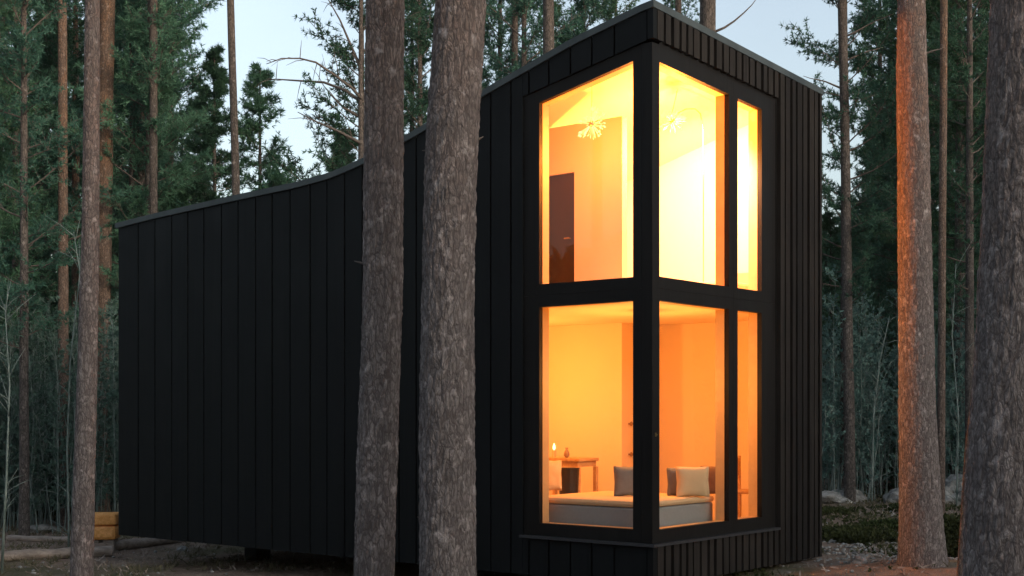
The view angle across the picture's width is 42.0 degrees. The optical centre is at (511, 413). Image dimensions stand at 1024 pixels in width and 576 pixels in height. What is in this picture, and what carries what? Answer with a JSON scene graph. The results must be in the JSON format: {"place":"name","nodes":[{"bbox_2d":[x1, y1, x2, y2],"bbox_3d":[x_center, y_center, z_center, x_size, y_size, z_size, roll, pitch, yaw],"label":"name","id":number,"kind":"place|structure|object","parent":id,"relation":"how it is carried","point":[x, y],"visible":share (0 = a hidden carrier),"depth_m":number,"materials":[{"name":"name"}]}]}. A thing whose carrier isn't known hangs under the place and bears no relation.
{"place":"outdoors","nodes":[
{"label":"outdoors","id":0,"kind":"place"},
{"bbox_2d":[0,473,960,575],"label":"ground","id":1,"kind":"structure","parent":0,"point":[812,569],"depth_m":18.92,"materials":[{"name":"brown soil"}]},
{"bbox_2d":[0,277,33,573],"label":"sapling","id":2,"kind":"object","parent":1,"relation":"on","point":[6,491],"visible":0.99,"depth_m":18.99,"materials":[{"name":"grey plant"}]},
{"bbox_2d":[0,85,48,243],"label":"pine tree","id":3,"kind":"object","parent":1,"relation":"on","point":[8,128],"visible":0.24,"depth_m":28.79,"materials":[{"name":"green plant"}]},
{"bbox_2d":[11,343,57,524],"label":"sapling","id":4,"kind":"object","parent":1,"relation":"on","point":[33,430],"visible":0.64,"depth_m":25.99,"materials":[{"name":"grey plant"}]},
{"bbox_2d":[6,535,70,542],"bbox_3d":[-8.252,2.252,23.898,1.891,0.152,0.140,0,0,19],"label":"log","id":5,"kind":"object","parent":1,"relation":"on","point":[30,538],"visible":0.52,"depth_m":23.93,"materials":[{"name":"wood"}]},
{"bbox_2d":[0,0,78,325],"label":"pine tree","id":6,"kind":"object","parent":1,"relation":"on","point":[13,222],"visible":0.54,"depth_m":27.00,"materials":[{"name":"green plant"}]},
{"bbox_2d":[0,33,81,389],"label":"pine tree","id":7,"kind":"object","parent":1,"relation":"on","point":[44,64],"visible":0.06,"depth_m":32.84,"materials":[{"name":"green plant"}]},
{"bbox_2d":[0,0,82,509],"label":"pine tree","id":8,"kind":"object","parent":1,"relation":"on","point":[48,289],"visible":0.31,"depth_m":29.88,"materials":[{"name":"green plant"}]},
{"bbox_2d":[0,0,84,372],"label":"pine tree","id":9,"kind":"object","parent":1,"relation":"on","point":[29,77],"depth_m":35.73,"materials":[{"name":"green plant"}]},
{"bbox_2d":[30,524,61,532],"bbox_3d":[-9.213,2.269,25.997,0.539,0.226,0.850,0,0,34],"label":"rock","id":10,"kind":"object","parent":1,"relation":"on","point":[43,527],"visible":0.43,"depth_m":25.84,"materials":[{"name":"stone"}]},
{"bbox_2d":[0,546,111,561],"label":"log","id":11,"kind":"object","parent":1,"relation":"on","point":[38,554],"visible":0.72,"depth_m":20.97,"materials":[{"name":"wood"}]},
{"bbox_2d":[0,281,118,533],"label":"thicket","id":12,"kind":"object","parent":1,"relation":"on","point":[49,460],"visible":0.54,"depth_m":26.21,"materials":[{"name":"green plant"}]},
{"bbox_2d":[0,0,125,535],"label":"pine tree","id":13,"kind":"object","parent":1,"relation":"on","point":[22,289],"visible":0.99,"depth_m":24.45,"materials":[{"name":"green plant"}]},
{"bbox_2d":[39,217,99,546],"bbox_3d":[-7.268,-0.484,21.992,0.944,5.603,0.528,0,0,0],"label":"sapling","id":14,"kind":"object","parent":1,"relation":"on","point":[68,465],"visible":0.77,"depth_m":21.99,"materials":[{"name":"grey plant"}]},
{"bbox_2d":[5,0,135,385],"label":"pine tree","id":15,"kind":"object","parent":1,"relation":"on","point":[75,27],"visible":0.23,"depth_m":32.61,"materials":[{"name":"green plant"}]},
{"bbox_2d":[32,0,125,299],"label":"pine tree","id":16,"kind":"object","parent":1,"relation":"on","point":[69,94],"depth_m":43.61,"materials":[{"name":"green plant"}]},
{"bbox_2d":[58,0,106,527],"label":"pine tree","id":17,"kind":"object","parent":1,"relation":"on","point":[63,294],"visible":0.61,"depth_m":26.92,"materials":[{"name":"brown plant"}]},
{"bbox_2d":[70,0,99,575],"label":"pine tree","id":18,"kind":"object","parent":1,"relation":"on","point":[82,527],"visible":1,"depth_m":12.93,"materials":[{"name":"brown plant"}]},
{"bbox_2d":[95,0,114,511],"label":"pine tree","id":19,"kind":"object","parent":1,"relation":"on","point":[107,21],"visible":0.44,"depth_m":28.36,"materials":[{"name":"brown plant"}]},
{"bbox_2d":[94,512,120,551],"bbox_3d":[-6.802,2.049,22.195,0.520,0.795,0.440,0,0,-3],"label":"timber bench","id":20,"kind":"object","parent":1,"relation":"on","point":[106,529],"visible":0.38,"depth_m":22.00,"materials":[{"name":"brown wood"}]},
{"bbox_2d":[49,0,195,369],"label":"pine tree","id":21,"kind":"object","parent":1,"relation":"on","point":[134,116],"visible":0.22,"depth_m":29.74,"materials":[{"name":"green plant"}]},
{"bbox_2d":[67,4,178,314],"bbox_3d":[-11.282,-5.705,37.959,3.440,17.222,3.610,0,0,32],"label":"pine tree","id":22,"kind":"object","parent":1,"relation":"on","point":[115,103],"visible":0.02,"depth_m":37.83,"materials":[{"name":"green plant"}]},
{"bbox_2d":[45,0,227,306],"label":"pine tree","id":23,"kind":"object","parent":1,"relation":"on","point":[186,124],"visible":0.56,"depth_m":28.45,"materials":[{"name":"green plant"}]},
{"bbox_2d":[94,538,185,549],"bbox_3d":[-6.157,2.191,22.900,0.185,0.229,2.727,0,0,36],"label":"log","id":24,"kind":"object","parent":1,"relation":"on","point":[135,543],"visible":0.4,"depth_m":22.57,"materials":[{"name":"wood"}]},
{"bbox_2d":[136,0,144,215],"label":"pine tree","id":25,"kind":"object","parent":1,"relation":"on","point":[141,174],"visible":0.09,"depth_m":29.93,"materials":[{"name":"green plant"}]},
{"bbox_2d":[111,75,180,352],"bbox_3d":[-9.690,-3.846,35.995,4.106,13.487,4.218,0,0,4],"label":"pine tree","id":26,"kind":"object","parent":1,"relation":"on","point":[121,108],"visible":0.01,"depth_m":35.95,"materials":[{"name":"green plant"}]},
{"bbox_2d":[149,0,157,213],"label":"pine tree","id":27,"kind":"object","parent":1,"relation":"on","point":[153,151],"visible":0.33,"depth_m":27.93,"materials":[{"name":"brown plant"}]},
{"bbox_2d":[112,170,195,363],"bbox_3d":[-7.854,-1.576,32.872,4.040,9.044,3.792,0,0,14],"label":"young spruce","id":28,"kind":"object","parent":1,"relation":"on","point":[181,197],"visible":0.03,"depth_m":32.66,"materials":[{"name":"green plant"}]},
{"bbox_2d":[113,7,205,197],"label":"pine tree","id":29,"kind":"object","parent":1,"relation":"on","point":[181,107],"depth_m":41.80,"materials":[{"name":"green plant"}]},
{"bbox_2d":[114,0,240,210],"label":"pine tree","id":30,"kind":"object","parent":1,"relation":"on","point":[172,160],"visible":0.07,"depth_m":33.84,"materials":[{"name":"green plant"}]},
{"bbox_2d":[176,80,222,197],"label":"pine tree","id":31,"kind":"object","parent":1,"relation":"on","point":[190,102],"visible":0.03,"depth_m":41.83,"materials":[{"name":"green plant"}]},
{"bbox_2d":[179,43,248,202],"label":"pine tree","id":32,"kind":"object","parent":1,"relation":"on","point":[218,77],"visible":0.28,"depth_m":30.89,"materials":[{"name":"green plant"}]},
{"bbox_2d":[227,0,239,194],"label":"pine tree","id":33,"kind":"object","parent":1,"relation":"on","point":[233,103],"visible":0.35,"depth_m":25.94,"materials":[{"name":"brown plant"}]},
{"bbox_2d":[225,61,299,196],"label":"pine tree","id":34,"kind":"object","parent":1,"relation":"on","point":[251,127],"visible":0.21,"depth_m":33.78,"materials":[{"name":"green plant"}]},
{"bbox_2d":[254,0,363,158],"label":"pine tree","id":35,"kind":"object","parent":1,"relation":"on","point":[358,97],"visible":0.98,"depth_m":24.96,"materials":[{"name":"brown plant"}]},
{"bbox_2d":[321,127,357,172],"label":"pine tree","id":36,"kind":"object","parent":1,"relation":"on","point":[332,168],"visible":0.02,"depth_m":37.83,"materials":[{"name":"green plant"}]},
{"bbox_2d":[261,0,427,184],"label":"pine tree","id":37,"kind":"object","parent":1,"relation":"on","point":[342,53],"visible":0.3,"depth_m":25.79,"materials":[{"name":"green plant"}]},
{"bbox_2d":[354,0,404,575],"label":"pine tree","id":38,"kind":"object","parent":1,"relation":"on","point":[377,456],"visible":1,"depth_m":8.50,"materials":[{"name":"brown plant"}]},
{"bbox_2d":[364,0,434,133],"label":"pine tree","id":39,"kind":"object","parent":1,"relation":"on","point":[413,67],"visible":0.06,"depth_m":35.73,"materials":[{"name":"green plant"}]},
{"bbox_2d":[333,0,490,168],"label":"pine tree","id":40,"kind":"object","parent":1,"relation":"on","point":[417,35],"visible":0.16,"depth_m":29.93,"materials":[{"name":"green plant"}]},
{"bbox_2d":[417,0,485,575],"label":"pine tree","id":41,"kind":"object","parent":1,"relation":"on","point":[447,500],"visible":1,"depth_m":7.86,"materials":[{"name":"brown plant"}]},
{"bbox_2d":[115,0,823,575],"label":"cabin","id":42,"kind":"object","parent":1,"relation":"on","point":[603,316],"visible":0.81,"depth_m":16.22,"materials":[{"name":"black painted wood cladding"},{"name":"grey metal"},{"name":"glass"}]},
{"bbox_2d":[549,173,573,282],"bbox_3d":[0.451,-2.139,16.171,0.794,1.475,0.079,0,0,39],"label":"door","id":43,"kind":"structure","parent":42,"relation":"in","point":[561,187],"depth_m":16.06,"materials":[{"name":"brown wood"}]},
{"bbox_2d":[549,457,598,494],"bbox_3d":[0.705,0.985,17.294,0.720,0.830,0.440,0,0,39],"label":"side table","id":44,"kind":"object","parent":42,"relation":"on","point":[578,462],"visible":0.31,"depth_m":17.09,"materials":[{"name":"brown wood"}]},
{"bbox_2d":[524,288,641,542],"bbox_3d":[0.802,0.023,14.521,1.578,2.666,0.176,0,0,39],"label":"window","id":45,"kind":"structure","parent":42,"relation":"in","point":[536,308],"depth_m":14.82,"materials":[{"name":"paint"}]},
{"bbox_2d":[524,44,641,296],"bbox_3d":[0.802,-2.592,14.521,1.578,2.561,0.176,0,0,39],"label":"window","id":46,"kind":"structure","parent":42,"relation":"in","point":[536,104],"depth_m":14.79,"materials":[{"name":"paint"}]},
{"bbox_2d":[578,107,604,139],"bbox_3d":[0.896,-3.446,15.209,0.328,0.675,0.363,0,0,39],"label":"pendant lamp","id":47,"kind":"object","parent":42,"relation":"hanging from","point":[592,122],"visible":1,"depth_m":15.16,"materials":[{"name":"white glass"}]},
{"bbox_2d":[549,491,713,527],"bbox_3d":[1.288,1.170,15.280,1.530,0.460,1.450,0,0,39],"label":"daybed","id":48,"kind":"object","parent":42,"relation":"on","point":[605,508],"visible":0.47,"depth_m":14.80,"materials":[{"name":"grey fabric"}]},
{"bbox_2d":[549,460,561,490],"bbox_3d":[0.507,0.755,16.295,0.205,0.375,0.118,0,-5,-8],"label":"pillow","id":49,"kind":"object","parent":48,"relation":"on","point":[555,477],"visible":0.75,"depth_m":16.25,"materials":[{"name":"beige fabric"}]},
{"bbox_2d":[559,467,579,493],"bbox_3d":[0.719,1.042,16.895,0.278,0.715,0.278,0,0,39],"label":"pillow","id":50,"kind":"object","parent":48,"relation":"on","point":[570,479],"visible":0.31,"depth_m":16.78,"materials":[{"name":"black fabric"}]},
{"bbox_2d":[613,466,632,495],"bbox_3d":[1.329,0.770,15.194,0.345,0.346,0.128,0,-6,-8],"label":"pillow","id":51,"kind":"object","parent":48,"relation":"on","point":[623,481],"visible":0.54,"depth_m":15.14,"materials":[{"name":"grey fabric"}]},
{"bbox_2d":[667,468,676,495],"bbox_3d":[1.907,0.780,15.296,0.266,0.326,0.105,0,-6,-8],"label":"pillow","id":52,"kind":"object","parent":48,"relation":"on","point":[672,482],"visible":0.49,"depth_m":15.25,"materials":[{"name":"grey fabric"}]},
{"bbox_2d":[675,466,709,496],"bbox_3d":[2.045,0.770,15.096,0.387,0.347,0.125,0,-6,-8],"label":"pillow","id":53,"kind":"object","parent":48,"relation":"on","point":[692,481],"visible":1,"depth_m":15.04,"materials":[{"name":"beige fabric"}]},
{"bbox_2d":[700,466,714,493],"bbox_3d":[2.367,0.775,15.545,0.346,0.337,0.118,0,-5,-8],"label":"pillow","id":54,"kind":"object","parent":48,"relation":"on","point":[711,478],"visible":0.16,"depth_m":15.48,"materials":[{"name":"brown fabric"}]},
{"bbox_2d":[660,89,703,281],"bbox_3d":[2.110,-2.620,15.860,0.284,2.435,0.939,0,0,39],"label":"arc lamp","id":55,"kind":"object","parent":42,"relation":"on","point":[672,120],"visible":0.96,"depth_m":15.71,"materials":[{"name":"white glass"}]},
{"bbox_2d":[657,42,732,297],"bbox_3d":[1.962,-2.602,14.628,0.176,2.579,1.544,0,0,39],"label":"window","id":56,"kind":"structure","parent":42,"relation":"in","point":[673,63],"depth_m":15.11,"materials":[{"name":"paint"}]},
{"bbox_2d":[659,289,732,542],"bbox_3d":[1.962,0.023,14.628,0.176,2.666,1.544,0,0,39],"label":"window","id":57,"kind":"structure","parent":42,"relation":"in","point":[723,306],"depth_m":15.12,"materials":[{"name":"paint"}]},
{"bbox_2d":[701,273,747,288],"bbox_3d":[2.715,-1.610,16.636,0.620,0.420,1.345,0,0,39],"label":"bed","id":58,"kind":"object","parent":42,"relation":"on","point":[742,280],"visible":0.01,"depth_m":17.19,"materials":[{"name":"beige fabric"}]},
{"bbox_2d":[738,456,747,517],"bbox_3d":[2.893,0.960,16.272,0.400,0.880,0.420,0,0,28],"label":"chair","id":59,"kind":"object","parent":42,"relation":"on","point":[742,491],"visible":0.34,"depth_m":16.50,"materials":[{"name":"brown wood"}]},
{"bbox_2d":[733,298,774,532],"bbox_3d":[2.765,0.023,15.612,0.176,2.666,0.992,0,0,39],"label":"window","id":60,"kind":"structure","parent":42,"relation":"in","point":[761,315],"depth_m":15.74,"materials":[{"name":"paint"}]},
{"bbox_2d":[733,78,774,303],"bbox_3d":[2.765,-2.563,15.612,0.176,2.502,0.992,0,0,39],"label":"window","id":61,"kind":"structure","parent":42,"relation":"in","point":[760,107],"depth_m":15.74,"materials":[{"name":"paint"}]},
{"bbox_2d":[0,495,957,575],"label":"pebbles","id":62,"kind":"object","parent":1,"relation":"on","point":[833,552],"visible":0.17,"depth_m":17.72,"materials":[{"name":"stone"}]},
{"bbox_2d":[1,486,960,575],"bbox_3d":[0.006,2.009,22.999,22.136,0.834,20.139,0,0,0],"label":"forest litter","id":63,"kind":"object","parent":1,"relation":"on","point":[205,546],"visible":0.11,"depth_m":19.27,"materials":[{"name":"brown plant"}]},
{"bbox_2d":[482,0,542,88],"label":"pine tree","id":64,"kind":"object","parent":1,"relation":"on","point":[500,41],"visible":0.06,"depth_m":33.77,"materials":[{"name":"green plant"}]},
{"bbox_2d":[511,0,517,68],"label":"pine tree","id":65,"kind":"object","parent":1,"relation":"on","point":[515,35],"visible":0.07,"depth_m":29.94,"materials":[{"name":"brown plant"}]},
{"bbox_2d":[482,0,592,89],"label":"pine tree","id":66,"kind":"object","parent":1,"relation":"on","point":[520,8],"visible":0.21,"depth_m":28.94,"materials":[{"name":"green plant"}]},
{"bbox_2d":[504,0,575,62],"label":"pine tree","id":67,"kind":"object","parent":1,"relation":"on","point":[559,6],"visible":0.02,"depth_m":37.69,"materials":[{"name":"green plant"}]},
{"bbox_2d":[543,0,553,53],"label":"pine tree","id":68,"kind":"object","parent":1,"relation":"on","point":[548,25],"visible":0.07,"depth_m":23.91,"materials":[{"name":"brown plant"}]},
{"bbox_2d":[554,0,611,45],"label":"pine tree","id":69,"kind":"object","parent":1,"relation":"on","point":[581,5],"visible":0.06,"depth_m":32.79,"materials":[{"name":"green plant"}]},
{"bbox_2d":[591,0,640,23],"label":"pine tree","id":70,"kind":"object","parent":1,"relation":"on","point":[612,12],"visible":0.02,"depth_m":41.71,"materials":[{"name":"green plant"}]},
{"bbox_2d":[662,0,699,23],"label":"pine tree","id":71,"kind":"object","parent":1,"relation":"on","point":[671,3],"visible":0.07,"depth_m":45.73,"materials":[{"name":"green plant"}]},
{"bbox_2d":[700,0,755,32],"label":"pine tree","id":72,"kind":"object","parent":1,"relation":"on","point":[707,13],"visible":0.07,"depth_m":21.89,"materials":[{"name":"brown plant"}]},
{"bbox_2d":[822,490,852,503],"bbox_3d":[6.249,1.718,26.493,1.026,0.372,0.692,0,0,31],"label":"rock","id":73,"kind":"object","parent":1,"relation":"on","point":[836,497],"visible":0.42,"depth_m":26.23,"materials":[{"name":"stone"}]},
{"bbox_2d":[822,506,859,514],"bbox_3d":[5.687,1.739,23.619,0.998,0.245,0.742,0,0,0],"label":"shrub","id":74,"kind":"object","parent":1,"relation":"on","point":[829,510],"visible":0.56,"depth_m":23.44,"materials":[{"name":"green plant"}]},
{"bbox_2d":[822,209,863,341],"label":"young spruce","id":75,"kind":"object","parent":1,"relation":"on","point":[828,222],"visible":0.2,"depth_m":38.24,"materials":[{"name":"green plant"}]},
{"bbox_2d":[732,482,960,575],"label":"moss","id":76,"kind":"object","parent":1,"relation":"on","point":[844,520],"visible":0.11,"depth_m":22.44,"materials":[{"name":"green plant"}]},
{"bbox_2d":[804,0,892,501],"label":"pine tree","id":77,"kind":"object","parent":1,"relation":"on","point":[849,422],"visible":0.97,"depth_m":26.42,"materials":[{"name":"brown plant"}]},
{"bbox_2d":[822,323,885,474],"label":"young spruce","id":78,"kind":"object","parent":1,"relation":"on","point":[831,340],"visible":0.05,"depth_m":34.20,"materials":[{"name":"green plant"}]},
{"bbox_2d":[780,0,938,487],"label":"pine tree","id":79,"kind":"object","parent":1,"relation":"on","point":[832,116],"visible":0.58,"depth_m":26.86,"materials":[{"name":"green plant"}]},
{"bbox_2d":[822,523,896,541],"bbox_3d":[4.982,1.755,19.686,1.626,0.279,1.373,0,0,0],"label":"shrub","id":80,"kind":"object","parent":1,"relation":"on","point":[831,532],"visible":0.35,"depth_m":19.38,"materials":[{"name":"green plant"}]},
{"bbox_2d":[823,222,898,473],"bbox_3d":[9.652,-1.428,35.349,3.111,7.419,3.314,0,0,33],"label":"young spruce","id":81,"kind":"object","parent":1,"relation":"on","point":[891,299],"visible":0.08,"depth_m":35.27,"materials":[{"name":"green plant"}]},
{"bbox_2d":[823,323,898,485],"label":"young spruce","id":82,"kind":"object","parent":1,"relation":"on","point":[889,478],"visible":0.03,"depth_m":31.62,"materials":[{"name":"green plant"}]},
{"bbox_2d":[834,108,892,325],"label":"pine tree","id":83,"kind":"object","parent":1,"relation":"on","point":[858,178],"visible":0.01,"depth_m":45.80,"materials":[{"name":"green plant"}]},
{"bbox_2d":[835,527,898,543],"bbox_3d":[5.113,1.760,18.930,1.043,0.268,0.857,0,0,0],"label":"shrub","id":84,"kind":"object","parent":1,"relation":"on","point":[864,537],"visible":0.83,"depth_m":18.73,"materials":[{"name":"green plant"}]},
{"bbox_2d":[853,315,898,500],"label":"sapling","id":85,"kind":"object","parent":1,"relation":"on","point":[872,459],"visible":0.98,"depth_m":25.99,"materials":[{"name":"grey plant"}]},
{"bbox_2d":[860,517,898,530],"bbox_3d":[5.720,1.728,20.377,0.946,0.280,0.664,0,0,0],"label":"shrub","id":86,"kind":"object","parent":1,"relation":"on","point":[892,523],"visible":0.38,"depth_m":20.32,"materials":[{"name":"green plant"}]},
{"bbox_2d":[822,0,938,371],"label":"pine tree","id":87,"kind":"object","parent":1,"relation":"on","point":[853,70],"visible":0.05,"depth_m":37.90,"materials":[{"name":"green plant"}]},
{"bbox_2d":[822,0,955,487],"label":"pine tree","id":88,"kind":"object","parent":1,"relation":"on","point":[877,273],"visible":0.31,"depth_m":30.86,"materials":[{"name":"green plant"}]},
{"bbox_2d":[882,488,898,503],"bbox_3d":[7.508,1.685,25.987,0.415,0.506,0.602,0,0,-16],"label":"rock","id":89,"kind":"object","parent":1,"relation":"on","point":[892,495],"visible":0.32,"depth_m":25.91,"materials":[{"name":"stone"}]},
{"bbox_2d":[834,106,950,389],"bbox_3d":[11.375,-4.096,39.872,5.490,12.955,5.062,0,0,-38],"label":"pine tree","id":90,"kind":"object","parent":1,"relation":"on","point":[873,224],"visible":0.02,"depth_m":39.96,"materials":[{"name":"green plant"}]},
{"bbox_2d":[822,263,976,499],"bbox_3d":[8.744,-0.613,28.588,6.903,4.904,5.623,0,0,0],"label":"thicket","id":91,"kind":"object","parent":1,"relation":"on","point":[832,442],"visible":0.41,"depth_m":27.30,"materials":[{"name":"green plant"}]},
{"bbox_2d":[854,0,976,336],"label":"pine tree","id":92,"kind":"object","parent":1,"relation":"on","point":[870,75],"visible":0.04,"depth_m":36.00,"materials":[{"name":"green plant"}]},
{"bbox_2d":[896,0,948,568],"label":"pine tree","id":93,"kind":"object","parent":1,"relation":"on","point":[921,539],"visible":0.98,"depth_m":15.13,"materials":[{"name":"brown plant"}]},
{"bbox_2d":[857,0,988,474],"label":"pine tree","id":94,"kind":"object","parent":1,"relation":"on","point":[957,129],"visible":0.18,"depth_m":28.93,"materials":[{"name":"green plant"}]},
{"bbox_2d":[870,0,989,441],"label":"pine tree","id":95,"kind":"object","parent":1,"relation":"on","point":[967,81],"visible":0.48,"depth_m":25.45,"materials":[{"name":"green plant"}]},
{"bbox_2d":[888,238,976,487],"bbox_3d":[10.001,-0.909,30.559,2.620,6.249,2.791,0,0,0],"label":"young spruce","id":96,"kind":"object","parent":1,"relation":"on","point":[948,322],"visible":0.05,"depth_m":30.25,"materials":[{"name":"green plant"}]},
{"bbox_2d":[937,0,947,514],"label":"pine tree","id":97,"kind":"object","parent":1,"relation":"on","point":[942,241],"visible":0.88,"depth_m":22.95,"materials":[{"name":"brown plant"}]},
{"bbox_2d":[895,0,989,356],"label":"pine tree","id":98,"kind":"object","parent":1,"relation":"on","point":[987,7],"visible":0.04,"depth_m":33.95,"materials":[{"name":"green plant"}]},
{"bbox_2d":[943,512,959,535],"bbox_3d":[6.344,1.621,18.952,1.354,0.451,0.815,0,0,0],"label":"shrub","id":99,"kind":"object","parent":1,"relation":"on","point":[951,523],"visible":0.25,"depth_m":18.77,"materials":[{"name":"green plant"}]},
{"bbox_2d":[945,532,958,557],"bbox_3d":[5.576,1.636,16.486,0.940,0.371,0.625,0,0,0],"label":"shrub","id":100,"kind":"object","parent":1,"relation":"on","point":[952,543],"visible":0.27,"depth_m":16.30,"materials":[{"name":"green plant"}]},
{"bbox_2d":[934,241,972,505],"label":"sapling","id":101,"kind":"object","parent":1,"relation":"on","point":[957,480],"visible":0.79,"depth_m":24.99,"materials":[{"name":"grey plant"}]},
{"bbox_2d":[945,474,962,504],"bbox_3d":[8.707,1.625,25.995,1.583,0.924,1.125,0,0,-43],"label":"rock","id":102,"kind":"object","parent":1,"relation":"on","point":[949,485],"visible":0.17,"depth_m":25.52,"materials":[{"name":"stone"}]},
{"bbox_2d":[937,11,988,326],"bbox_3d":[10.403,-5.863,26.913,3.291,16.473,3.453,0,0,-1],"label":"pine tree","id":103,"kind":"object","parent":1,"relation":"on","point":[977,249],"visible":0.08,"depth_m":27.29,"materials":[{"name":"green plant"}]},
{"bbox_2d":[957,403,970,575],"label":"tree trunk","id":104,"kind":"object","parent":1,"relation":"on","point":[959,567],"visible":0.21,"depth_m":12.98,"materials":[{"name":"brown plant"}]},
{"bbox_2d":[949,0,988,191],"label":"pine tree","id":105,"kind":"object","parent":1,"relation":"on","point":[981,77],"visible":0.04,"depth_m":29.97,"materials":[{"name":"green plant"}]},
{"bbox_2d":[962,0,1023,575],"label":"pine tree","id":106,"kind":"object","parent":1,"relation":"on","point":[993,534],"visible":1,"depth_m":7.26,"materials":[{"name":"brown plant"}]},
{"bbox_2d":[4,0,973,233],"label":"sky","id":107,"kind":"structure","parent":0,"point":[267,29],"materials":[{"name":"white"}]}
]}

